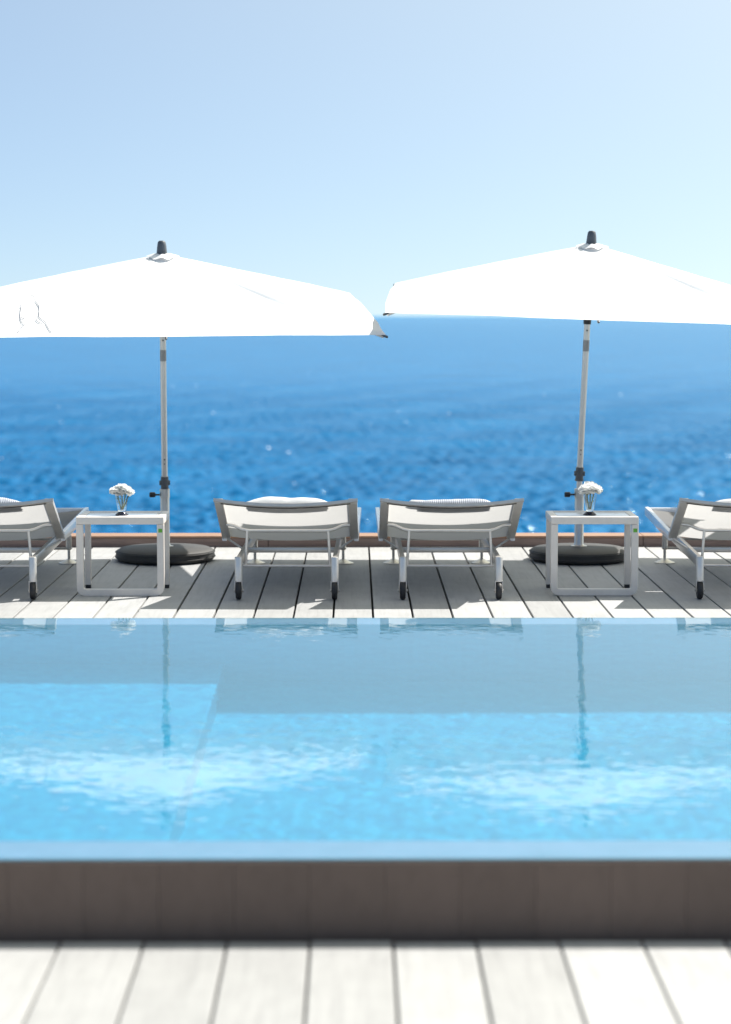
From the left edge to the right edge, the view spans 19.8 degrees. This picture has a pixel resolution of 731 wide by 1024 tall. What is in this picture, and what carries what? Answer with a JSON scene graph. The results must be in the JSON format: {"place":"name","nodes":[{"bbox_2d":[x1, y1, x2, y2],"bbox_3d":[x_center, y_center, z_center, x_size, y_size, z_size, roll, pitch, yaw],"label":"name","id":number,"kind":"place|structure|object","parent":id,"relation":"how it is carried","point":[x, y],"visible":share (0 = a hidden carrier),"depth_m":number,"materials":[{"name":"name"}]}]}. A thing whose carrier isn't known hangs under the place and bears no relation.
{"place":"outdoors","nodes":[
{"label":"outdoors","id":0,"kind":"place"},
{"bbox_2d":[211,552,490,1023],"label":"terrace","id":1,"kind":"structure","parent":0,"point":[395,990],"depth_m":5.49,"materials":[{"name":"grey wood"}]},
{"bbox_2d":[0,547,730,1023],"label":"deck","id":2,"kind":"structure","parent":1,"relation":"on","point":[440,983],"depth_m":5.44,"materials":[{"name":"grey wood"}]},
{"bbox_2d":[0,498,88,599],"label":"sun lounger","id":3,"kind":"object","parent":2,"relation":"on","point":[38,520],"visible":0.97,"depth_m":12.44,"materials":[{"name":"white mesh fabric"},{"name":"satin aluminium"},{"name":"black rubber"}]},
{"bbox_2d":[0,497,18,502],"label":"towel","id":4,"kind":"object","parent":3,"relation":"on","point":[4,500],"visible":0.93,"depth_m":12.10,"materials":[{"name":"white fabric"}]},
{"bbox_2d":[76,511,169,595],"bbox_3d":[-1.448,0.245,12.574,0.517,0.469,0.402,0,5,0],"label":"side table","id":5,"kind":"object","parent":2,"relation":"on","point":[86,520],"visible":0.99,"depth_m":12.39,"materials":[{"name":"white metal"}]},
{"bbox_2d":[109,483,134,515],"bbox_3d":[-1.450,-0.075,12.499,0.159,0.190,0.111,0,5,0],"label":"flower vase","id":6,"kind":"object","parent":5,"relation":"on","point":[123,492],"visible":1,"depth_m":12.48,"materials":[{"name":"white glass"}]},
{"bbox_2d":[0,240,387,564],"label":"parasol","id":7,"kind":"object","parent":2,"relation":"on","point":[162,294],"visible":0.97,"depth_m":13.33,"materials":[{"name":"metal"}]},
{"bbox_2d":[213,498,360,599],"bbox_3d":[-0.452,0.124,13.145,0.830,0.604,2.104,0,5,0],"label":"sun lounger","id":8,"kind":"object","parent":2,"relation":"on","point":[339,522],"visible":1,"depth_m":12.38,"materials":[{"name":"white mesh fabric"},{"name":"satin aluminium"},{"name":"black rubber"}]},
{"bbox_2d":[248,497,326,503],"bbox_3d":[-0.448,-0.055,12.166,0.479,0.049,0.126,0,-19,1],"label":"towel","id":9,"kind":"object","parent":8,"relation":"on","point":[279,500],"visible":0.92,"depth_m":12.11,"materials":[{"name":"white fabric"}]},
{"bbox_2d":[375,498,523,599],"bbox_3d":[0.489,0.124,13.149,0.830,0.604,2.104,0,5,0],"label":"sun lounger","id":10,"kind":"object","parent":2,"relation":"on","point":[483,523],"visible":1,"depth_m":12.38,"materials":[{"name":"white mesh fabric"},{"name":"satin aluminium"},{"name":"black rubber"}]},
{"bbox_2d":[420,499,489,503],"bbox_3d":[0.518,-0.053,12.170,0.424,0.046,0.125,0,-19,0],"label":"towel","id":11,"kind":"object","parent":10,"relation":"on","point":[451,501],"visible":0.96,"depth_m":12.11,"materials":[{"name":"white fabric"}]},
{"bbox_2d":[383,231,730,564],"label":"parasol","id":12,"kind":"object","parent":2,"relation":"on","point":[589,280],"visible":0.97,"depth_m":13.37,"materials":[{"name":"white fabric"}]},
{"bbox_2d":[546,511,638,595],"bbox_3d":[1.353,0.244,12.588,0.517,0.469,0.402,0,5,0],"label":"side table","id":13,"kind":"object","parent":2,"relation":"on","point":[629,520],"visible":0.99,"depth_m":12.41,"materials":[{"name":"white metal"}]},
{"bbox_2d":[578,481,602,515],"bbox_3d":[1.340,-0.083,12.518,0.155,0.201,0.129,0,5,0],"label":"flower vase","id":14,"kind":"object","parent":13,"relation":"on","point":[588,490],"visible":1,"depth_m":12.49,"materials":[{"name":"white glass"}]},
{"bbox_2d":[645,498,730,598],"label":"sun lounger","id":15,"kind":"object","parent":2,"relation":"on","point":[692,519],"visible":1,"depth_m":12.47,"materials":[{"name":"white mesh fabric"},{"name":"satin aluminium"},{"name":"black rubber"}]},
{"bbox_2d":[715,499,730,502],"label":"towel","id":16,"kind":"object","parent":15,"relation":"on","point":[726,500],"visible":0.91,"depth_m":12.12,"materials":[{"name":"white fabric"}]},
{"bbox_2d":[0,859,730,955],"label":"swimming pool","id":17,"kind":"structure","parent":1,"relation":"in","point":[310,901],"depth_m":5.59,"materials":[{"name":"tile"}]},
{"bbox_2d":[0,618,730,859],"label":"pool water","id":18,"kind":"structure","parent":17,"relation":"in","point":[347,738],"depth_m":7.18,"materials":[{"name":"blue liquid"}]},
{"bbox_2d":[0,533,730,551],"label":"timber kerb","id":19,"kind":"structure","parent":1,"relation":"on","point":[369,540],"depth_m":15.05,"materials":[{"name":"brown wood"}]},
{"bbox_2d":[0,316,730,532],"bbox_3d":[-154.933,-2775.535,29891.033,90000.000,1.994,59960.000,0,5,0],"label":"sea","id":20,"kind":"structure","parent":0,"point":[409,408],"depth_m":424.45,"materials":[{"name":"blue liquid"}]},
{"bbox_2d":[0,0,730,315],"label":"sky","id":21,"kind":"structure","parent":0,"point":[360,148],"materials":[{"name":"blue"}]}
]}

